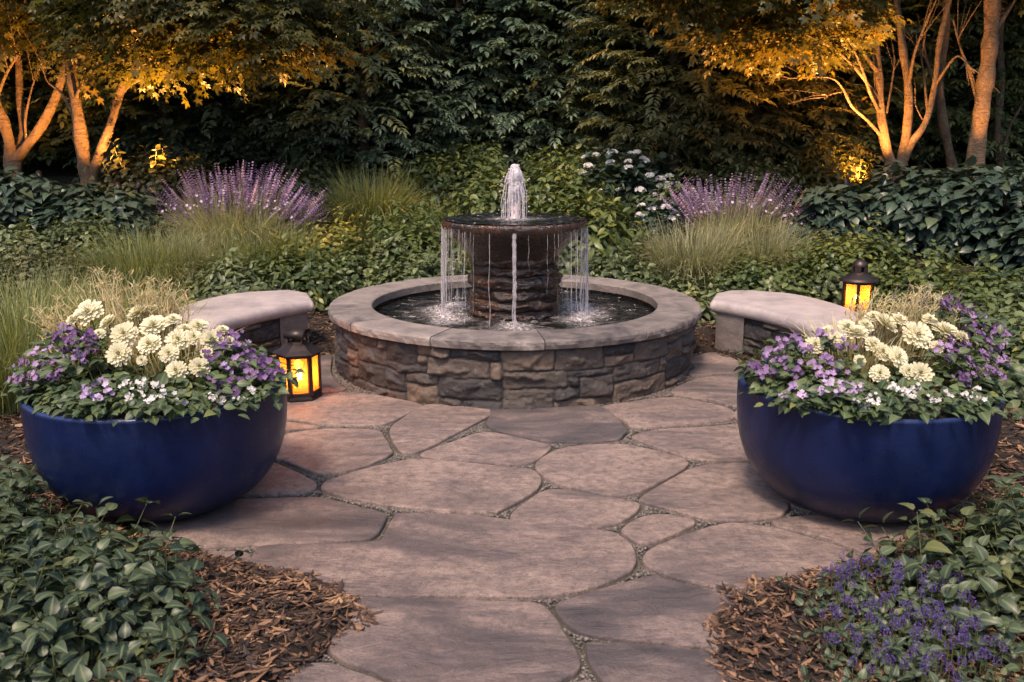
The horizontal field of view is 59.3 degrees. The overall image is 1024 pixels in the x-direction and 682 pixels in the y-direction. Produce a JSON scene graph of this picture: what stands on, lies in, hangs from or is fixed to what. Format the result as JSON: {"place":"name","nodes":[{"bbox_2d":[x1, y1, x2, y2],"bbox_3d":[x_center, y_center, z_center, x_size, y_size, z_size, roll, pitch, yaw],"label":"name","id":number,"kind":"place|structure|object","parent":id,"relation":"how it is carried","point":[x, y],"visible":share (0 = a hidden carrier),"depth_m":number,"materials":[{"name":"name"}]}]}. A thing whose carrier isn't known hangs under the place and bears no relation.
{"place":"outdoors","nodes":[
{"label":"outdoors","id":0,"kind":"place"},
{"bbox_2d":[0,179,1023,681],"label":"garden ground","id":1,"kind":"structure","parent":0,"point":[330,627],"depth_m":3.15,"materials":[{"name":"brown wood"}]},
{"bbox_2d":[0,451,62,546],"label":"ground cover plant","id":2,"kind":"object","parent":1,"relation":"on","point":[25,487],"visible":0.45,"depth_m":3.69,"materials":[{"name":"green plant"}]},
{"bbox_2d":[0,216,81,269],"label":"leafy shrub","id":3,"kind":"object","parent":1,"relation":"on","point":[8,239],"visible":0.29,"depth_m":8.99,"materials":[{"name":"green plant"}]},
{"bbox_2d":[0,166,98,236],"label":"broad leaved shrub","id":4,"kind":"object","parent":1,"relation":"on","point":[22,192],"visible":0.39,"depth_m":9.91,"materials":[{"name":"green plant"}]},
{"bbox_2d":[0,230,117,311],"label":"leafy shrub","id":5,"kind":"object","parent":1,"relation":"on","point":[25,261],"visible":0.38,"depth_m":8.23,"materials":[{"name":"green plant"}]},
{"bbox_2d":[0,541,136,681],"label":"ground cover plant","id":6,"kind":"object","parent":1,"relation":"on","point":[11,671],"visible":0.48,"depth_m":2.81,"materials":[{"name":"green plant"}]},
{"bbox_2d":[17,202,149,272],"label":"leafy shrub","id":7,"kind":"object","parent":1,"relation":"on","point":[75,232],"visible":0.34,"depth_m":9.13,"materials":[{"name":"green plant"}]},
{"bbox_2d":[0,253,192,416],"bbox_3d":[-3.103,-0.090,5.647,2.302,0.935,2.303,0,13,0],"label":"ornamental grass","id":8,"kind":"object","parent":1,"relation":"on","point":[13,349],"depth_m":5.42,"materials":[{"name":"green plant"}]},
{"bbox_2d":[13,180,185,241],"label":"broad leaved shrub","id":9,"kind":"object","parent":1,"relation":"on","point":[118,205],"visible":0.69,"depth_m":9.87,"materials":[{"name":"green plant"}]},
{"bbox_2d":[0,475,199,621],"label":"ground cover plant","id":10,"kind":"object","parent":1,"relation":"on","point":[38,533],"visible":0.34,"depth_m":3.30,"materials":[{"name":"green plant"}]},
{"bbox_2d":[0,585,226,681],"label":"ground cover plant","id":11,"kind":"object","parent":1,"relation":"on","point":[68,662],"visible":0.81,"depth_m":2.71,"materials":[{"name":"green plant"}]},
{"bbox_2d":[0,496,243,681],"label":"ground cover plant","id":12,"kind":"object","parent":1,"relation":"on","point":[144,574],"visible":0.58,"depth_m":2.98,"materials":[{"name":"green plant"}]},
{"bbox_2d":[0,256,255,358],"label":"ornamental grass","id":13,"kind":"object","parent":1,"relation":"on","point":[132,304],"depth_m":6.54,"materials":[{"name":"green plant"}]},
{"bbox_2d":[50,212,259,295],"bbox_3d":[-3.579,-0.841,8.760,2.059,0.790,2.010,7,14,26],"label":"ornamental grass","id":14,"kind":"object","parent":1,"relation":"on","point":[124,259],"depth_m":8.50,"materials":[{"name":"green plant"}]},
{"bbox_2d":[76,132,242,212],"bbox_3d":[-4.401,-2.064,11.447,1.886,1.152,1.604,0,13,0],"label":"leafy shrub","id":15,"kind":"object","parent":1,"relation":"on","point":[154,171],"visible":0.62,"depth_m":11.08,"materials":[{"name":"green plant"}]},
{"bbox_2d":[0,0,415,189],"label":"multi stemmed tree","id":16,"kind":"object","parent":1,"relation":"on","point":[180,37],"visible":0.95,"depth_m":9.76,"materials":[{"name":"yellow plant"}]},
{"bbox_2d":[164,237,295,302],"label":"leafy shrub","id":17,"kind":"object","parent":1,"relation":"on","point":[231,280],"visible":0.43,"depth_m":8.11,"materials":[{"name":"green plant"}]},
{"bbox_2d":[144,160,338,254],"bbox_3d":[-2.952,-1.447,9.819,2.379,1.054,2.354,0,13,0],"label":"lavender","id":18,"kind":"object","parent":1,"relation":"on","point":[206,212],"visible":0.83,"depth_m":9.60,"materials":[{"name":"purple plant"}]},
{"bbox_2d":[198,212,334,278],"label":"ornamental grass","id":19,"kind":"object","parent":1,"relation":"on","point":[267,246],"depth_m":9.00,"materials":[{"name":"green plant"}]},
{"bbox_2d":[236,229,365,312],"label":"leafy shrub","id":20,"kind":"object","parent":1,"relation":"on","point":[315,286],"visible":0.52,"depth_m":8.37,"materials":[{"name":"green plant"}]},
{"bbox_2d":[264,143,399,204],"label":"leafy shrub","id":21,"kind":"object","parent":1,"relation":"on","point":[315,180],"visible":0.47,"depth_m":11.72,"materials":[{"name":"green plant"}]},
{"bbox_2d":[287,206,377,269],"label":"leafy shrub","id":22,"kind":"object","parent":1,"relation":"on","point":[325,238],"visible":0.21,"depth_m":9.32,"materials":[{"name":"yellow plant"}]},
{"bbox_2d":[294,223,395,295],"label":"leafy shrub","id":23,"kind":"object","parent":1,"relation":"on","point":[347,260],"visible":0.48,"depth_m":8.59,"materials":[{"name":"green plant"}]},
{"bbox_2d":[300,160,444,227],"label":"ornamental grass","id":24,"kind":"object","parent":1,"relation":"on","point":[364,201],"depth_m":10.51,"materials":[{"name":"green plant"}]},
{"bbox_2d":[356,195,470,284],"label":"leafy shrub","id":25,"kind":"object","parent":1,"relation":"on","point":[415,242],"visible":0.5,"depth_m":8.84,"materials":[{"name":"green plant"}]},
{"bbox_2d":[362,190,464,246],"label":"leafy shrub","id":26,"kind":"object","parent":1,"relation":"on","point":[424,213],"visible":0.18,"depth_m":9.59,"materials":[{"name":"green plant"}]},
{"bbox_2d":[359,246,470,285],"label":"leafy shrub","id":27,"kind":"object","parent":1,"relation":"on","point":[419,270],"visible":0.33,"depth_m":8.45,"materials":[{"name":"green plant"}]},
{"bbox_2d":[392,136,509,204],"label":"leafy shrub","id":28,"kind":"object","parent":1,"relation":"on","point":[445,169],"visible":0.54,"depth_m":11.67,"materials":[{"name":"green plant"}]},
{"bbox_2d":[427,153,556,229],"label":"leafy shrub","id":29,"kind":"object","parent":1,"relation":"on","point":[485,199],"visible":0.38,"depth_m":10.22,"materials":[{"name":"green plant"}]},
{"bbox_2d":[328,164,701,409],"bbox_3d":[0.022,-0.568,6.701,2.753,1.475,2.752,0,13,0],"label":"fountain","id":30,"kind":"object","parent":1,"relation":"on","point":[515,318],"visible":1,"depth_m":6.11,"materials":[{"name":"stone"}]},
{"bbox_2d":[497,135,634,198],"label":"leafy shrub","id":31,"kind":"object","parent":1,"relation":"on","point":[541,161],"visible":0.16,"depth_m":11.96,"materials":[{"name":"green plant"}]},
{"bbox_2d":[515,143,629,218],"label":"leafy shrub","id":32,"kind":"object","parent":1,"relation":"on","point":[567,181],"visible":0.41,"depth_m":10.54,"materials":[{"name":"green plant"}]},
{"bbox_2d":[519,174,659,275],"bbox_3d":[0.744,-1.093,9.485,1.642,1.317,1.595,-8,15,-31],"label":"leafy shrub","id":33,"kind":"object","parent":1,"relation":"on","point":[606,224],"visible":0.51,"depth_m":9.23,"materials":[{"name":"green plant"}]},
{"bbox_2d":[206,356,991,681],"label":"patio joints","id":34,"kind":"object","parent":1,"relation":"on","point":[552,608],"visible":0.1,"depth_m":4.02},
{"bbox_2d":[186,352,986,681],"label":"joint grit","id":35,"kind":"object","parent":34,"relation":"on","point":[530,466],"visible":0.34,"depth_m":4.28,"materials":[{"name":"grey gravel"}]},
{"bbox_2d":[556,141,683,216],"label":"hydrangea","id":36,"kind":"object","parent":1,"relation":"on","point":[636,175],"visible":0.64,"depth_m":10.80,"materials":[{"name":"green plant"}]},
{"bbox_2d":[559,246,683,288],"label":"leafy shrub","id":37,"kind":"object","parent":1,"relation":"on","point":[632,271],"visible":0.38,"depth_m":8.46,"materials":[{"name":"green plant"}]},
{"bbox_2d":[622,195,693,251],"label":"hydrangea","id":38,"kind":"object","parent":1,"relation":"on","point":[663,211],"visible":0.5,"depth_m":9.70,"materials":[{"name":"green plant"}]},
{"bbox_2d":[623,169,722,231],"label":"leafy shrub","id":39,"kind":"object","parent":1,"relation":"on","point":[665,192],"visible":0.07,"depth_m":10.34,"materials":[{"name":"green plant"}]},
{"bbox_2d":[645,267,732,326],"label":"leafy shrub","id":40,"kind":"object","parent":1,"relation":"on","point":[707,312],"visible":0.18,"depth_m":8.10,"materials":[{"name":"green plant"}]},
{"bbox_2d":[620,209,786,287],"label":"ornamental grass","id":41,"kind":"object","parent":1,"relation":"on","point":[680,254],"depth_m":8.76,"materials":[{"name":"green plant"}]},
{"bbox_2d":[652,171,818,254],"bbox_3d":[2.412,-1.427,9.943,2.030,0.939,2.069,0,13,0],"label":"lavender","id":42,"kind":"object","parent":1,"relation":"on","point":[734,212],"visible":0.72,"depth_m":9.70,"materials":[{"name":"purple plant"}]},
{"bbox_2d":[687,145,809,214],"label":"leafy shrub","id":43,"kind":"object","parent":1,"relation":"on","point":[739,167],"visible":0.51,"depth_m":11.18,"materials":[{"name":"green plant"}]},
{"bbox_2d":[695,236,830,304],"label":"leafy shrub","id":44,"kind":"object","parent":1,"relation":"on","point":[757,279],"visible":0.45,"depth_m":8.19,"materials":[{"name":"green plant"}]},
{"bbox_2d":[694,211,839,284],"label":"ornamental grass","id":45,"kind":"object","parent":1,"relation":"on","point":[775,248],"depth_m":8.97,"materials":[{"name":"green plant"}]},
{"bbox_2d":[584,0,999,184],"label":"multi stemmed tree","id":46,"kind":"object","parent":1,"relation":"on","point":[795,36],"visible":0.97,"depth_m":10.26,"materials":[{"name":"yellow plant"}]},
{"bbox_2d":[766,130,885,197],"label":"leafy shrub","id":47,"kind":"object","parent":1,"relation":"on","point":[834,170],"visible":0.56,"depth_m":11.44,"materials":[{"name":"green plant"}]},
{"bbox_2d":[763,181,929,253],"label":"broad leaved shrub","id":48,"kind":"object","parent":1,"relation":"on","point":[827,204],"visible":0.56,"depth_m":9.56,"materials":[{"name":"green plant"}]},
{"bbox_2d":[788,214,921,306],"bbox_3d":[3.251,-0.646,8.457,1.446,1.084,1.417,8,15,32],"label":"leafy shrub","id":49,"kind":"object","parent":1,"relation":"on","point":[836,264],"visible":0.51,"depth_m":8.24,"materials":[{"name":"green plant"}]},
{"bbox_2d":[776,551,1023,681],"bbox_3d":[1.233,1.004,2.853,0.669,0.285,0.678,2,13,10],"label":"violet ground cover","id":50,"kind":"object","parent":1,"relation":"on","point":[898,652],"visible":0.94,"depth_m":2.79,"materials":[{"name":"purple plant"}]},
{"bbox_2d":[838,239,1001,309],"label":"leafy shrub","id":51,"kind":"object","parent":1,"relation":"on","point":[934,263],"visible":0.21,"depth_m":7.86,"materials":[{"name":"green plant"}]},
{"bbox_2d":[905,0,957,173],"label":"multi stemmed tree","id":52,"kind":"object","parent":1,"relation":"on","point":[944,130],"visible":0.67,"depth_m":11.58,"materials":[{"name":"brown plant"}]},
{"bbox_2d":[841,477,1023,637],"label":"ground cover plant","id":53,"kind":"object","parent":1,"relation":"on","point":[930,548],"visible":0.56,"depth_m":3.27,"materials":[{"name":"green plant"}]},
{"bbox_2d":[845,160,1020,254],"bbox_3d":[4.591,-1.469,9.839,2.096,1.001,1.746,0,13,0],"label":"broad leaved shrub","id":54,"kind":"object","parent":1,"relation":"on","point":[922,199],"visible":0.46,"depth_m":9.48,"materials":[{"name":"green plant"}]},
{"bbox_2d":[886,268,1023,361],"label":"leafy shrub","id":55,"kind":"object","parent":1,"relation":"on","point":[983,308],"visible":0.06,"depth_m":6.45,"materials":[{"name":"green plant"}]},
{"bbox_2d":[915,155,1023,271],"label":"broad leaved shrub","id":56,"kind":"object","parent":1,"relation":"on","point":[1011,184],"visible":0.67,"depth_m":9.11,"materials":[{"name":"green plant"}]},
{"bbox_2d":[915,283,1023,422],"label":"leafy shrub","id":57,"kind":"object","parent":1,"relation":"on","point":[1017,387],"visible":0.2,"depth_m":5.52,"materials":[{"name":"green plant"}]},
{"bbox_2d":[920,253,1023,333],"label":"leafy shrub","id":58,"kind":"object","parent":1,"relation":"on","point":[989,284],"visible":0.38,"depth_m":7.31,"materials":[{"name":"green plant"}]},
{"bbox_2d":[921,508,1023,679],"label":"ground cover plant","id":59,"kind":"object","parent":1,"relation":"on","point":[1011,630],"visible":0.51,"depth_m":3.06,"materials":[{"name":"green plant"}]},
{"bbox_2d":[953,0,1015,177],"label":"multi stemmed tree","id":60,"kind":"object","parent":1,"relation":"on","point":[977,141],"visible":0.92,"depth_m":10.74,"materials":[{"name":"brown plant"}]},
{"bbox_2d":[966,469,1023,591],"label":"ground cover plant","id":61,"kind":"object","parent":1,"relation":"on","point":[1013,492],"visible":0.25,"depth_m":3.43,"materials":[{"name":"green plant"}]},
{"bbox_2d":[971,214,1023,289],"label":"broad leaved shrub","id":62,"kind":"object","parent":1,"relation":"on","point":[1004,260],"visible":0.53,"depth_m":8.63,"materials":[{"name":"green plant"}]},
{"bbox_2d":[993,0,1023,178],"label":"multi stemmed tree","id":63,"kind":"object","parent":1,"relation":"on","point":[997,129],"visible":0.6,"depth_m":12.16,"materials":[{"name":"brown plant"}]},
{"bbox_2d":[0,0,1023,204],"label":"wooded hillside","id":64,"kind":"structure","parent":0,"point":[54,170],"depth_m":14.51,"materials":[{"name":"green plant"}]},
{"bbox_2d":[0,39,76,168],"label":"woodland tree","id":65,"kind":"object","parent":64,"relation":"on","point":[11,100],"visible":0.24,"depth_m":13.50,"materials":[{"name":"green plant"}]},
{"bbox_2d":[0,0,84,176],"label":"multi stemmed tree","id":66,"kind":"object","parent":64,"relation":"on","point":[14,155],"visible":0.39,"depth_m":11.81,"materials":[{"name":"brown plant"}]},
{"bbox_2d":[0,1,228,171],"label":"woodland tree","id":67,"kind":"object","parent":64,"relation":"on","point":[131,126],"visible":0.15,"depth_m":13.32,"materials":[{"name":"green plant"}]},
{"bbox_2d":[10,1,288,181],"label":"woodland tree","id":68,"kind":"object","parent":64,"relation":"on","point":[228,119],"visible":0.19,"depth_m":12.93,"materials":[{"name":"teal plant"}]},
{"bbox_2d":[44,4,352,164],"bbox_3d":[-5.712,-6.934,16.064,5.805,7.860,6.249,-10,16,-38],"label":"woodland tree","id":69,"kind":"object","parent":64,"relation":"on","point":[117,124],"visible":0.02,"depth_m":15.05,"materials":[{"name":"green plant"}]},
{"bbox_2d":[122,0,418,174],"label":"woodland tree","id":70,"kind":"object","parent":64,"relation":"on","point":[190,145],"visible":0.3,"depth_m":12.75,"materials":[{"name":"teal plant"}]},
{"bbox_2d":[189,2,481,154],"bbox_3d":[-3.230,-7.031,16.580,6.005,7.968,6.145,-12,18,-42],"label":"woodland tree","id":71,"kind":"object","parent":64,"relation":"on","point":[271,90],"visible":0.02,"depth_m":15.43,"materials":[{"name":"green plant"}]},
{"bbox_2d":[236,0,472,192],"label":"woodland tree","id":72,"kind":"object","parent":64,"relation":"on","point":[362,108],"visible":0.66,"depth_m":12.10,"materials":[{"name":"teal plant"}]},
{"bbox_2d":[314,0,565,182],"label":"woodland tree","id":73,"kind":"object","parent":64,"relation":"on","point":[482,45],"visible":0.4,"depth_m":13.01,"materials":[{"name":"teal plant"}]},
{"bbox_2d":[331,0,592,155],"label":"woodland tree","id":74,"kind":"object","parent":64,"relation":"on","point":[458,5],"visible":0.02,"depth_m":14.83,"materials":[{"name":"teal plant"}]},
{"bbox_2d":[423,0,665,183],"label":"woodland tree","id":75,"kind":"object","parent":64,"relation":"on","point":[535,119],"visible":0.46,"depth_m":12.60,"materials":[{"name":"teal plant"}]},
{"bbox_2d":[462,0,733,163],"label":"woodland tree","id":76,"kind":"object","parent":64,"relation":"on","point":[566,67],"visible":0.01,"depth_m":15.48,"materials":[{"name":"green plant"}]},
{"bbox_2d":[465,0,739,173],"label":"woodland tree","id":77,"kind":"object","parent":64,"relation":"on","point":[625,38],"visible":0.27,"depth_m":13.05,"materials":[{"name":"green plant"}]},
{"bbox_2d":[548,0,815,189],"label":"woodland tree","id":78,"kind":"object","parent":64,"relation":"on","point":[677,125],"visible":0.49,"depth_m":11.88,"materials":[{"name":"green plant"}]},
{"bbox_2d":[568,7,896,149],"bbox_3d":[3.912,-6.896,15.990,6.145,7.968,6.005,1,13,3],"label":"woodland tree","id":79,"kind":"object","parent":64,"relation":"on","point":[795,106],"visible":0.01,"depth_m":15.09,"materials":[{"name":"green plant"}]},
{"bbox_2d":[614,0,894,178],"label":"woodland tree","id":80,"kind":"object","parent":64,"relation":"on","point":[801,128],"visible":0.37,"depth_m":12.28,"materials":[{"name":"green plant"}]},
{"bbox_2d":[703,0,969,174],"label":"woodland tree","id":81,"kind":"object","parent":64,"relation":"on","point":[858,121],"visible":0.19,"depth_m":12.74,"materials":[{"name":"green plant"}]},
{"bbox_2d":[804,0,1023,171],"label":"woodland tree","id":82,"kind":"object","parent":64,"relation":"on","point":[1017,139],"visible":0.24,"depth_m":12.46,"materials":[{"name":"green plant"}]},
{"bbox_2d":[867,0,1023,171],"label":"woodland tree","id":83,"kind":"object","parent":64,"relation":"on","point":[962,95],"visible":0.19,"depth_m":13.26,"materials":[{"name":"green plant"}]},
{"bbox_2d":[121,352,980,681],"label":"patio paving","id":84,"kind":"structure","parent":0,"point":[445,572],"depth_m":3.84,"materials":[{"name":"grey stone"}]},
{"bbox_2d":[19,356,286,522],"bbox_3d":[-1.607,0.454,4.156,1.125,0.560,1.125,0,13,0],"label":"planter bowl","id":85,"kind":"object","parent":84,"relation":"on","point":[176,466],"visible":0.59,"depth_m":3.69,"materials":[{"name":"ceramic"}]},
{"bbox_2d":[0,321,112,396],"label":"purple flower plant","id":86,"kind":"object","parent":85,"relation":"in","point":[85,339],"visible":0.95,"depth_m":4.00,"materials":[{"name":"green plant"}]},
{"bbox_2d":[56,376,130,420],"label":"viola plant","id":87,"kind":"object","parent":85,"relation":"in","point":[88,396],"visible":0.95,"depth_m":3.60,"materials":[{"name":"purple plant"}]},
{"bbox_2d":[23,266,240,380],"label":"plume grass","id":88,"kind":"object","parent":85,"relation":"in","point":[145,295],"depth_m":4.27,"materials":[{"name":"beige plant"}]},
{"bbox_2d":[15,299,286,421],"bbox_3d":[-1.612,0.054,4.026,1.121,0.394,1.065,0,13,0],"label":"cream flower plant","id":89,"kind":"object","parent":85,"relation":"in","point":[174,373],"visible":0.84,"depth_m":4.04,"materials":[{"name":"beige plant"}]},
{"bbox_2d":[99,377,289,426],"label":"viola plant","id":90,"kind":"object","parent":85,"relation":"in","point":[160,401],"visible":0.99,"depth_m":3.61,"materials":[{"name":"white plant"}]},
{"bbox_2d":[186,328,304,407],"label":"purple flower plant","id":91,"kind":"object","parent":85,"relation":"in","point":[254,365],"visible":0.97,"depth_m":3.95,"materials":[{"name":"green plant"}]},
{"bbox_2d":[126,290,313,356],"bbox_3d":[-2.029,0.084,6.191,0.992,0.432,2.726,0,13,0],"label":"curved bench","id":92,"kind":"object","parent":84,"relation":"on","point":[270,316],"visible":0.2,"depth_m":6.75,"materials":[{"name":"stone"}]},
{"bbox_2d":[271,328,323,402],"bbox_3d":[-1.365,0.140,5.761,0.286,0.451,0.330,3,13,15],"label":"candle lantern","id":93,"kind":"object","parent":84,"relation":"on","point":[297,346],"visible":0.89,"depth_m":5.69,"materials":[{"name":"brown metal"}]},
{"bbox_2d":[710,290,880,357],"bbox_3d":[2.029,0.084,6.191,0.992,0.431,2.726,0,13,0],"label":"curved bench","id":94,"kind":"object","parent":84,"relation":"on","point":[747,321],"visible":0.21,"depth_m":6.76,"materials":[{"name":"stone"}]},
{"bbox_2d":[838,259,879,314],"bbox_3d":[2.706,-0.418,7.034,0.304,0.445,0.304,-2,13,-10],"label":"candle lantern","id":95,"kind":"object","parent":94,"relation":"on","point":[858,276],"visible":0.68,"depth_m":6.95,"materials":[{"name":"brown metal"}]},
{"bbox_2d":[737,354,1004,522],"bbox_3d":[1.607,0.454,4.156,1.125,0.560,1.125,0,13,0],"label":"planter bowl","id":96,"kind":"object","parent":84,"relation":"on","point":[823,462],"visible":0.53,"depth_m":3.69,"materials":[{"name":"ceramic"}]},
{"bbox_2d":[736,328,864,394],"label":"purple flower plant","id":97,"kind":"object","parent":96,"relation":"in","point":[762,371],"visible":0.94,"depth_m":3.98,"materials":[{"name":"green plant"}]},
{"bbox_2d":[754,377,890,419],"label":"viola plant","id":98,"kind":"object","parent":96,"relation":"in","point":[814,395],"visible":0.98,"depth_m":3.68,"materials":[{"name":"purple plant"}]},
{"bbox_2d":[733,311,1012,421],"bbox_3d":[1.598,0.075,4.042,1.139,0.347,1.079,0,13,0],"label":"cream flower plant","id":99,"kind":"object","parent":96,"relation":"in","point":[919,335],"visible":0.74,"depth_m":4.03,"materials":[{"name":"beige plant"}]},
{"bbox_2d":[778,283,982,382],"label":"plume grass","id":100,"kind":"object","parent":96,"relation":"in","point":[889,335],"depth_m":4.26,"materials":[{"name":"beige plant"}]},
{"bbox_2d":[821,377,1017,425],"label":"viola plant","id":101,"kind":"object","parent":96,"relation":"in","point":[904,394],"visible":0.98,"depth_m":3.58,"materials":[{"name":"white plant"}]},
{"bbox_2d":[914,294,1023,394],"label":"purple flower plant","id":102,"kind":"object","parent":96,"relation":"in","point":[987,345],"visible":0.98,"depth_m":4.05,"materials":[{"name":"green plant"}]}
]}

